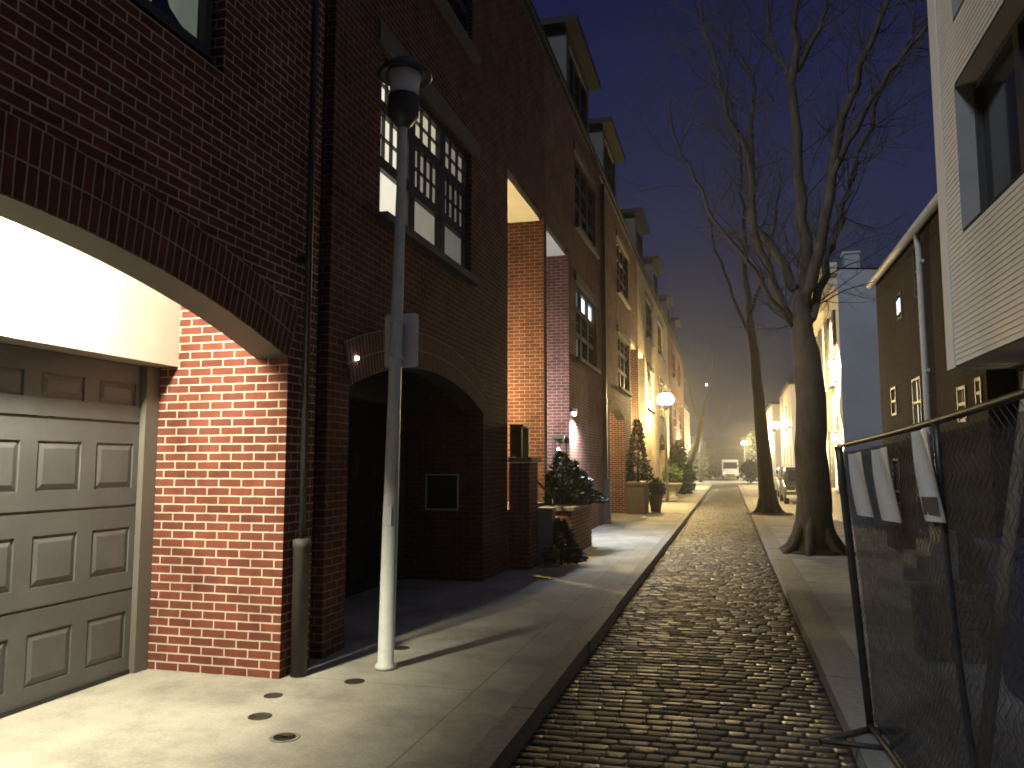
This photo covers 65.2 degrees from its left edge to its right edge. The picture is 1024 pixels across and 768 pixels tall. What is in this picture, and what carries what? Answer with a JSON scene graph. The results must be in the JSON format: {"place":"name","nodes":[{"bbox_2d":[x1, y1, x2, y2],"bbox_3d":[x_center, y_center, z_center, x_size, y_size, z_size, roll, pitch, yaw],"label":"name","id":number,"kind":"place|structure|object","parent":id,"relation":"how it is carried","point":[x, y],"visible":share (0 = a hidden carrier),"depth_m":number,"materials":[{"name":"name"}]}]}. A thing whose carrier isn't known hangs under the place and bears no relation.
{"place":"outdoors","nodes":[
{"label":"outdoors","id":0,"kind":"place"},
{"bbox_2d":[0,484,709,767],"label":"sidewalk","id":1,"kind":"structure","parent":0,"point":[474,660],"depth_m":5.61,"materials":[{"name":"concrete"}]},
{"bbox_2d":[0,0,324,718],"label":"brick row house","id":2,"kind":"structure","parent":1,"relation":"on","point":[160,173],"depth_m":5.73,"materials":[{"name":"brick"}]},
{"bbox_2d":[0,343,141,711],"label":"garage door","id":3,"kind":"structure","parent":2,"relation":"in","point":[69,427],"depth_m":5.59,"materials":[{"name":"paint"}]},
{"bbox_2d":[129,0,212,59],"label":"window","id":4,"kind":"structure","parent":2,"relation":"in","point":[160,11],"depth_m":5.25,"materials":[{"name":"paint"}]},
{"bbox_2d":[248,712,271,719],"bbox_3d":[-1.604,2.114,5.093,0.150,0.006,0.150,-2,-6,15],"label":"utility cover","id":5,"kind":"object","parent":1,"relation":"on","point":[260,716],"visible":1,"depth_m":5.08,"materials":[{"name":"metal"}]},
{"bbox_2d":[263,693,282,697],"bbox_3d":[-1.656,2.160,5.550,0.130,0.006,0.130,-2,-6,15],"label":"utility cover","id":6,"kind":"object","parent":1,"relation":"on","point":[272,695],"visible":1,"depth_m":5.55,"materials":[{"name":"metal"}]},
{"bbox_2d":[269,732,299,742],"bbox_3d":[-1.337,2.075,4.702,0.180,0.006,0.180,-2,-6,15],"label":"utility cover","id":7,"kind":"object","parent":1,"relation":"on","point":[282,737],"visible":1,"depth_m":4.69,"materials":[{"name":"metal"}]},
{"bbox_2d":[344,678,364,683],"bbox_3d":[-1.165,2.196,5.913,0.150,0.006,0.150,-2,-6,15],"label":"utility cover","id":8,"kind":"object","parent":1,"relation":"on","point":[354,681],"visible":1,"depth_m":5.90,"materials":[{"name":"metal"}]},
{"bbox_2d":[394,646,409,649],"bbox_3d":[-0.968,2.303,6.984,0.150,0.006,0.150,-2,-6,15],"label":"utility cover","id":9,"kind":"object","parent":1,"relation":"on","point":[401,647],"visible":0.88,"depth_m":6.99,"materials":[{"name":"metal"}]},
{"bbox_2d":[375,56,432,670],"bbox_3d":[-0.947,-0.256,6.516,0.470,5.003,0.470,0,-6,15],"label":"street lamp","id":10,"kind":"object","parent":1,"relation":"on","point":[405,79],"visible":1,"depth_m":6.48,"materials":[{"name":"metal"}]},
{"bbox_2d":[384,313,418,367],"bbox_3d":[-0.934,-0.366,6.545,0.300,0.450,0.157,-2,-6,15],"label":"traffic sign","id":11,"kind":"object","parent":10,"relation":"attached to","point":[410,338],"visible":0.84,"depth_m":6.60,"materials":[{"name":"metal"}]},
{"bbox_2d":[309,0,547,658],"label":"brick row house","id":12,"kind":"structure","parent":1,"relation":"on","point":[473,385],"depth_m":10.36,"materials":[{"name":"brick"}]},
{"bbox_2d":[345,401,386,594],"bbox_3d":[-2.125,1.347,9.390,0.051,2.363,3.794,-2,-6,15],"label":"garage door","id":13,"kind":"structure","parent":12,"relation":"in","point":[367,422],"depth_m":10.22,"materials":[{"name":"paint"}]},
{"bbox_2d":[377,56,479,285],"bbox_3d":[-0.942,-2.367,9.442,0.240,1.810,3.040,-2,-6,15],"label":"window","id":14,"kind":"structure","parent":12,"relation":"in","point":[436,168],"depth_m":9.59,"materials":[{"name":"paint"}]},
{"bbox_2d":[433,0,480,63],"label":"window","id":15,"kind":"structure","parent":12,"relation":"in","point":[455,12],"depth_m":10.62,"materials":[{"name":"paint"}]},
{"bbox_2d":[508,424,564,569],"bbox_3d":[0.520,1.832,13.354,0.555,2.208,2.426,-2,-6,15],"label":"entry stoop","id":16,"kind":"object","parent":1,"relation":"on","point":[531,528],"visible":0.83,"depth_m":12.32,"materials":[{"name":"brick"}]},
{"bbox_2d":[541,518,588,564],"bbox_3d":[0.780,2.515,12.790,0.899,0.743,0.895,-2,-6,15],"label":"evergreen shrub","id":17,"kind":"object","parent":1,"relation":"on","point":[573,554],"visible":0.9,"depth_m":12.67,"materials":[{"name":"green plant"}]},
{"bbox_2d":[541,503,593,549],"bbox_3d":[1.040,2.686,15.014,0.654,0.838,2.170,-2,-6,15],"label":"brick planter","id":18,"kind":"object","parent":1,"relation":"on","point":[579,517],"visible":0.42,"depth_m":14.69,"materials":[{"name":"brick"}]},
{"bbox_2d":[542,450,587,505],"bbox_3d":[0.923,1.754,14.895,0.962,1.076,1.014,-2,-6,15],"label":"evergreen shrub","id":19,"kind":"object","parent":18,"relation":"on","point":[553,476],"visible":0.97,"depth_m":14.79,"materials":[{"name":"green plant"}]},
{"bbox_2d":[553,459,596,504],"bbox_3d":[1.122,1.879,15.388,1.031,0.924,1.052,-2,-6,15],"label":"evergreen shrub","id":20,"kind":"object","parent":18,"relation":"on","point":[583,487],"visible":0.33,"depth_m":15.29,"materials":[{"name":"green plant"}]},
{"bbox_2d":[572,468,608,503],"bbox_3d":[1.308,2.018,15.918,1.185,0.754,1.176,3,-6,-24],"label":"evergreen shrub","id":21,"kind":"object","parent":18,"relation":"on","point":[599,499],"visible":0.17,"depth_m":15.75,"materials":[{"name":"green plant"}]},
{"bbox_2d":[540,14,610,528],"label":"brick row house","id":22,"kind":"structure","parent":1,"relation":"on","point":[575,347],"depth_m":18.50,"materials":[{"name":"red brick"}]},
{"bbox_2d":[575,160,599,259],"bbox_3d":[1.838,-4.374,20.027,0.240,1.810,3.040,-2,-6,15],"label":"window","id":23,"kind":"structure","parent":22,"relation":"in","point":[583,193],"depth_m":20.18,"materials":[{"name":"glass"}]},
{"bbox_2d":[576,287,600,374],"bbox_3d":[1.838,-1.290,19.718,0.240,1.810,3.040,-2,-6,15],"label":"window","id":24,"kind":"structure","parent":22,"relation":"in","point":[584,309],"depth_m":19.92,"materials":[{"name":"glass"}]},
{"bbox_2d":[589,116,639,512],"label":"brick row house","id":25,"kind":"structure","parent":1,"relation":"on","point":[621,251],"depth_m":26.35,"materials":[{"name":"brick"}]},
{"bbox_2d":[617,243,631,309],"bbox_3d":[3.734,-3.673,27.041,0.240,1.810,3.040,-2,-6,15],"label":"window","id":26,"kind":"structure","parent":25,"relation":"in","point":[621,261],"depth_m":27.25,"materials":[{"name":"glass"}]},
{"bbox_2d":[618,336,632,396],"bbox_3d":[3.734,-0.588,26.732,0.240,1.810,3.040,-2,-6,15],"label":"window","id":27,"kind":"structure","parent":25,"relation":"in","point":[622,347],"depth_m":27.07,"materials":[{"name":"glass"}]},
{"bbox_2d":[624,482,649,513],"bbox_3d":[4.127,3.733,26.298,0.680,0.997,1.500,-2,-6,15],"label":"stone trough","id":28,"kind":"object","parent":1,"relation":"on","point":[637,499],"visible":1,"depth_m":25.64,"materials":[{"name":"grey stone"}]},
{"bbox_2d":[625,419,654,481],"bbox_3d":[4.158,2.186,26.514,1.101,2.127,1.134,-2,-6,15],"label":"evergreen shrub","id":29,"kind":"object","parent":28,"relation":"on","point":[631,464],"visible":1,"depth_m":26.43,"materials":[{"name":"green plant"}]},
{"bbox_2d":[620,207,657,493],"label":"brick row house","id":30,"kind":"structure","parent":1,"relation":"on","point":[636,222],"depth_m":34.16,"materials":[{"name":"brown brick"}]},
{"bbox_2d":[646,301,654,346],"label":"window","id":31,"kind":"structure","parent":30,"relation":"in","point":[648,311],"depth_m":36.43,"materials":[{"name":"paint"}]},
{"bbox_2d":[647,370,655,412],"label":"window","id":32,"kind":"structure","parent":30,"relation":"in","point":[649,376],"depth_m":36.11,"materials":[{"name":"paint"}]},
{"bbox_2d":[648,494,663,511],"bbox_3d":[4.854,4.016,27.010,0.540,0.577,0.532,-2,-6,15],"label":"terracotta pot","id":33,"kind":"object","parent":1,"relation":"on","point":[655,501],"visible":0.88,"depth_m":26.83,"materials":[{"name":"brown ceramic"}]},
{"bbox_2d":[646,477,666,494],"bbox_3d":[4.855,3.503,27.046,0.711,0.757,0.768,3,-6,-25],"label":"evergreen shrub","id":34,"kind":"object","parent":33,"relation":"in","point":[656,486],"visible":0.98,"depth_m":26.92,"materials":[{"name":"green plant"}]},
{"bbox_2d":[643,255,669,482],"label":"brick row house","id":35,"kind":"structure","parent":1,"relation":"on","point":[653,266],"depth_m":41.85,"materials":[{"name":"brick"}]},
{"bbox_2d":[657,323,664,362],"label":"window","id":36,"kind":"structure","parent":35,"relation":"in","point":[659,330],"depth_m":42.20,"materials":[{"name":"paint"}]},
{"bbox_2d":[659,384,664,419],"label":"window","id":37,"kind":"structure","parent":35,"relation":"in","point":[660,387],"depth_m":41.89,"materials":[{"name":"paint"}]},
{"bbox_2d":[658,390,672,500],"bbox_3d":[6.707,2.651,34.763,0.740,4.838,0.740,-2,-6,15],"label":"street lamp","id":38,"kind":"object","parent":1,"relation":"on","point":[665,407],"visible":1,"depth_m":34.71,"materials":[{"name":"metal"}]},
{"bbox_2d":[658,294,677,466],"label":"brick row house","id":39,"kind":"structure","parent":1,"relation":"on","point":[666,301],"depth_m":49.92,"materials":[{"name":"white paint"}]},
{"bbox_2d":[672,353,676,381],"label":"window","id":40,"kind":"structure","parent":39,"relation":"in","point":[673,377],"depth_m":52.53,"materials":[{"name":"paint"}]},
{"bbox_2d":[673,400,677,428],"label":"window","id":41,"kind":"structure","parent":39,"relation":"in","point":[674,425],"depth_m":52.45,"materials":[{"name":"paint"}]},
{"bbox_2d":[664,483,682,497],"bbox_3d":[7.541,4.997,37.529,0.920,0.717,0.920,-2,-6,15],"label":"cast stone urn","id":42,"kind":"object","parent":1,"relation":"on","point":[674,488],"visible":0.73,"depth_m":37.25,"materials":[{"name":"beige stone"}]},
{"bbox_2d":[661,464,683,482],"bbox_3d":[7.544,4.313,37.597,1.096,1.147,1.146,-2,-6,15],"label":"boxwood shrub","id":43,"kind":"object","parent":42,"relation":"in","point":[671,473],"visible":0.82,"depth_m":37.41,"materials":[{"name":"green plant"}]},
{"bbox_2d":[661,442,692,494],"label":"evergreen shrub","id":44,"kind":"object","parent":1,"relation":"on","point":[686,487],"visible":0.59,"depth_m":41.84,"materials":[{"name":"green plant"}]},
{"bbox_2d":[670,317,684,451],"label":"brick row house","id":45,"kind":"structure","parent":1,"relation":"on","point":[675,324],"depth_m":58.42,"materials":[{"name":"white paint"}]},
{"bbox_2d":[678,365,681,389],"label":"window","id":46,"kind":"structure","parent":45,"relation":"in","point":[680,388],"depth_m":58.49,"materials":[{"name":"paint"}]},
{"bbox_2d":[679,407,682,431],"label":"window","id":47,"kind":"structure","parent":45,"relation":"in","point":[679,407],"depth_m":58.17,"materials":[{"name":"paint"}]},
{"bbox_2d":[673,454,696,490],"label":"evergreen shrub","id":48,"kind":"object","parent":1,"relation":"on","point":[690,472],"visible":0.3,"depth_m":44.01,"materials":[{"name":"green plant"}]},
{"bbox_2d":[675,440,695,489],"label":"evergreen shrub","id":49,"kind":"object","parent":1,"relation":"on","point":[682,448],"visible":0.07,"depth_m":50.69,"materials":[{"name":"green plant"}]},
{"bbox_2d":[668,335,723,467],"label":"bare tree","id":50,"kind":"object","parent":1,"relation":"on","point":[696,440],"visible":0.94,"depth_m":44.80,"materials":[{"name":"brown plant"}]},
{"bbox_2d":[508,485,858,767],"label":"road","id":51,"kind":"structure","parent":0,"point":[730,506],"depth_m":6.41,"materials":[{"name":"stone"}]},
{"bbox_2d":[684,403,690,456],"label":"house","id":52,"kind":"structure","parent":0,"point":[687,412],"depth_m":94.27,"materials":[{"name":"beige paint"}]},
{"bbox_2d":[690,436,756,473],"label":"end building","id":53,"kind":"structure","parent":0,"point":[731,447],"depth_m":135.26,"materials":[{"name":"brown brick"}]},
{"bbox_2d":[694,474,757,483],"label":"ground","id":54,"kind":"structure","parent":0,"point":[730,479],"depth_m":85.72,"materials":[{"name":"concrete"}]},
{"bbox_2d":[456,484,711,767],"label":"kerb","id":55,"kind":"structure","parent":54,"relation":"on","point":[503,741],"depth_m":6.01,"materials":[{"name":"concrete"}]},
{"bbox_2d":[686,444,709,480],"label":"evergreen shrub","id":56,"kind":"object","parent":54,"relation":"on","point":[696,461],"visible":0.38,"depth_m":84.90,"materials":[{"name":"green plant"}]},
{"bbox_2d":[684,368,717,481],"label":"bare tree","id":57,"kind":"object","parent":54,"relation":"on","point":[701,461],"visible":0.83,"depth_m":77.58,"materials":[{"name":"brown plant"}]},
{"bbox_2d":[699,439,719,477],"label":"evergreen shrub","id":58,"kind":"object","parent":54,"relation":"on","point":[713,472],"visible":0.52,"depth_m":93.54,"materials":[{"name":"green plant"}]},
{"bbox_2d":[698,393,738,473],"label":"bare tree","id":59,"kind":"object","parent":54,"relation":"on","point":[717,452],"visible":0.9,"depth_m":113.95,"materials":[{"name":"brown plant"}]},
{"bbox_2d":[722,460,738,478],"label":"parked van","id":60,"kind":"object","parent":54,"relation":"on","point":[730,468],"visible":0.98,"depth_m":93.94,"materials":[{"name":"white paint"}]},
{"bbox_2d":[736,456,757,482],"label":"evergreen shrub","id":61,"kind":"object","parent":54,"relation":"on","point":[748,469],"visible":0.98,"depth_m":74.00,"materials":[{"name":"green plant"}]},
{"bbox_2d":[739,428,756,475],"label":"evergreen shrub","id":62,"kind":"object","parent":54,"relation":"on","point":[750,434],"visible":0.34,"depth_m":106.91,"materials":[{"name":"green plant"}]},
{"bbox_2d":[738,484,908,767],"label":"kerb","id":63,"kind":"structure","parent":54,"relation":"on","point":[836,663],"depth_m":6.90,"materials":[{"name":"concrete"}]},
{"bbox_2d":[818,388,1023,767],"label":"construction fence","id":64,"kind":"object","parent":63,"relation":"on","point":[978,653],"visible":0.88,"depth_m":2.85,"materials":[{"name":"metal"}]},
{"bbox_2d":[848,452,873,517],"bbox_3d":[1.728,0.498,3.966,0.049,0.317,0.352,-1,-6,14],"label":"paper notice","id":65,"kind":"object","parent":64,"relation":"attached to","point":[862,501],"visible":1,"depth_m":3.98,"materials":[{"name":"white paper"}]},
{"bbox_2d":[871,447,901,522],"bbox_3d":[1.604,0.432,3.434,0.052,0.318,0.328,-2,-6,15],"label":"paper notice","id":66,"kind":"object","parent":64,"relation":"attached to","point":[886,498],"visible":1,"depth_m":3.45,"materials":[{"name":"white paper"}]},
{"bbox_2d":[911,428,945,522],"bbox_3d":[1.453,0.320,2.796,0.051,0.325,0.214,-2,-6,15],"label":"paper notice","id":67,"kind":"object","parent":64,"relation":"attached to","point":[931,503],"visible":1,"depth_m":2.81,"materials":[{"name":"white paper"}]},
{"bbox_2d":[696,483,757,485],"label":"cross street","id":68,"kind":"structure","parent":0,"point":[724,484],"depth_m":67.04,"materials":[{"name":"grey asphalt"}]},
{"bbox_2d":[532,0,936,436],"label":"sky","id":69,"kind":"structure","parent":0,"point":[693,291],"materials":[{"name":"blue"}]},
{"bbox_2d":[742,484,796,503],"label":"parking court","id":70,"kind":"object","parent":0,"point":[752,491],"visible":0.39,"depth_m":42.32,"materials":[{"name":"beige concrete"}]},
{"bbox_2d":[770,419,778,472],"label":"street lamp","id":71,"kind":"object","parent":70,"relation":"on","point":[774,429],"visible":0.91,"depth_m":57.95,"materials":[{"name":"metal"}]},
{"bbox_2d":[773,467,785,496],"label":"parked car","id":72,"kind":"object","parent":70,"relation":"on","point":[777,475],"visible":0.31,"depth_m":40.98,"materials":[{"name":"silver metal"}]},
{"bbox_2d":[779,467,796,503],"bbox_3d":[12.474,4.340,34.361,2.000,1.500,4.288,-2,-6,15],"label":"parked car","id":73,"kind":"object","parent":70,"relation":"on","point":[787,484],"visible":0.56,"depth_m":33.54,"materials":[{"name":"grey paint"}]},
{"bbox_2d":[765,401,781,474],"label":"house","id":74,"kind":"structure","parent":0,"point":[772,409],"depth_m":72.37,"materials":[{"name":"beige paint"}]},
{"bbox_2d":[777,381,795,466],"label":"house","id":75,"kind":"structure","parent":0,"point":[786,395],"depth_m":53.00,"materials":[{"name":"beige paint"}]},
{"bbox_2d":[755,504,1017,755],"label":"sidewalk","id":76,"kind":"structure","parent":0,"point":[826,579],"depth_m":11.16,"materials":[{"name":"grey concrete"}]},
{"bbox_2d":[746,512,793,515],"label":"tree pit soil","id":77,"kind":"object","parent":76,"relation":"on","point":[770,513],"visible":0.62,"depth_m":25.27,"materials":[{"name":"brown soil"}]},
{"bbox_2d":[668,69,813,512],"bbox_3d":[7.582,-3.350,26.664,4.533,15.820,3.574,-5,-8,43],"label":"bare tree","id":78,"kind":"object","parent":77,"relation":"on","point":[767,501],"visible":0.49,"depth_m":26.16,"materials":[{"name":"brown plant"}]},
{"bbox_2d":[780,548,846,555],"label":"tree pit soil","id":79,"kind":"object","parent":76,"relation":"on","point":[818,553],"visible":0.33,"depth_m":14.15,"materials":[{"name":"brown soil"}]},
{"bbox_2d":[561,0,933,555],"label":"bare tree","id":80,"kind":"object","parent":79,"relation":"on","point":[813,530],"visible":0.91,"depth_m":14.99,"materials":[{"name":"brown plant"}]},
{"bbox_2d":[927,0,1023,410],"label":"building","id":81,"kind":"structure","parent":76,"relation":"on","point":[977,61],"depth_m":8.65,"materials":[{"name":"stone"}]},
{"bbox_2d":[973,9,1023,211],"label":"window","id":82,"kind":"structure","parent":81,"relation":"in","point":[998,93],"depth_m":8.33,"materials":[{"name":"glass"}]},
{"bbox_2d":[1019,371,1023,388],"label":"window","id":83,"kind":"structure","parent":81,"relation":"in","point":[1020,373],"depth_m":9.25,"materials":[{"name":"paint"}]},
{"bbox_2d":[1019,374,1023,412],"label":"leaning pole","id":84,"kind":"object","parent":76,"relation":"on","point":[1021,407],"depth_m":3.54,"materials":[{"name":"brown wood"}]},
{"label":"yard","id":85,"kind":"structure","parent":0,"visible":0},
{"bbox_2d":[812,250,883,524],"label":"white house","id":86,"kind":"structure","parent":85,"relation":"on","point":[846,335],"depth_m":21.62,"materials":[{"name":"paint"}]},
{"bbox_2d":[828,432,832,512],"bbox_3d":[9.860,2.715,24.642,0.040,2.500,1.000,-2,-6,15],"label":"front door","id":87,"kind":"structure","parent":86,"relation":"in","point":[828,432],"depth_m":24.89,"materials":[{"name":"paint"}]},
{"bbox_2d":[828,323,835,388],"bbox_3d":[9.276,-0.958,23.137,0.240,2.090,1.000,-2,-6,15],"label":"window","id":88,"kind":"structure","parent":86,"relation":"in","point":[832,384],"depth_m":22.93,"materials":[{"name":"beige paint"}]},
{"bbox_2d":[866,193,1017,576],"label":"brick house","id":89,"kind":"structure","parent":85,"relation":"on","point":[919,382],"depth_m":12.40,"materials":[{"name":"brick"}]},
{"bbox_2d":[890,386,896,415],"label":"window","id":90,"kind":"structure","parent":89,"relation":"in","point":[892,390],"depth_m":14.96,"materials":[{"name":"paint"}]},
{"bbox_2d":[896,290,902,320],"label":"window","id":91,"kind":"structure","parent":89,"relation":"in","point":[899,295],"depth_m":14.13,"materials":[{"name":"glass"}]},
{"bbox_2d":[912,246,917,298],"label":"window","id":92,"kind":"structure","parent":89,"relation":"in","point":[913,249],"depth_m":12.95,"materials":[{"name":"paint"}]},
{"bbox_2d":[911,376,922,423],"bbox_3d":[6.619,0.296,13.011,0.070,0.800,0.600,-2,-6,15],"label":"window","id":93,"kind":"structure","parent":89,"relation":"in","point":[916,382],"depth_m":13.20,"materials":[{"name":"paint"}]},
{"bbox_2d":[956,385,967,422],"bbox_3d":[5.956,0.265,10.539,0.070,0.470,0.400,-2,-6,15],"label":"window","id":94,"kind":"structure","parent":89,"relation":"in","point":[960,391],"depth_m":10.57,"materials":[{"name":"paint"}]},
{"bbox_2d":[974,376,982,403],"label":"window","id":95,"kind":"structure","parent":89,"relation":"in","point":[977,381],"depth_m":9.90,"materials":[{"name":"paint"}]}
]}

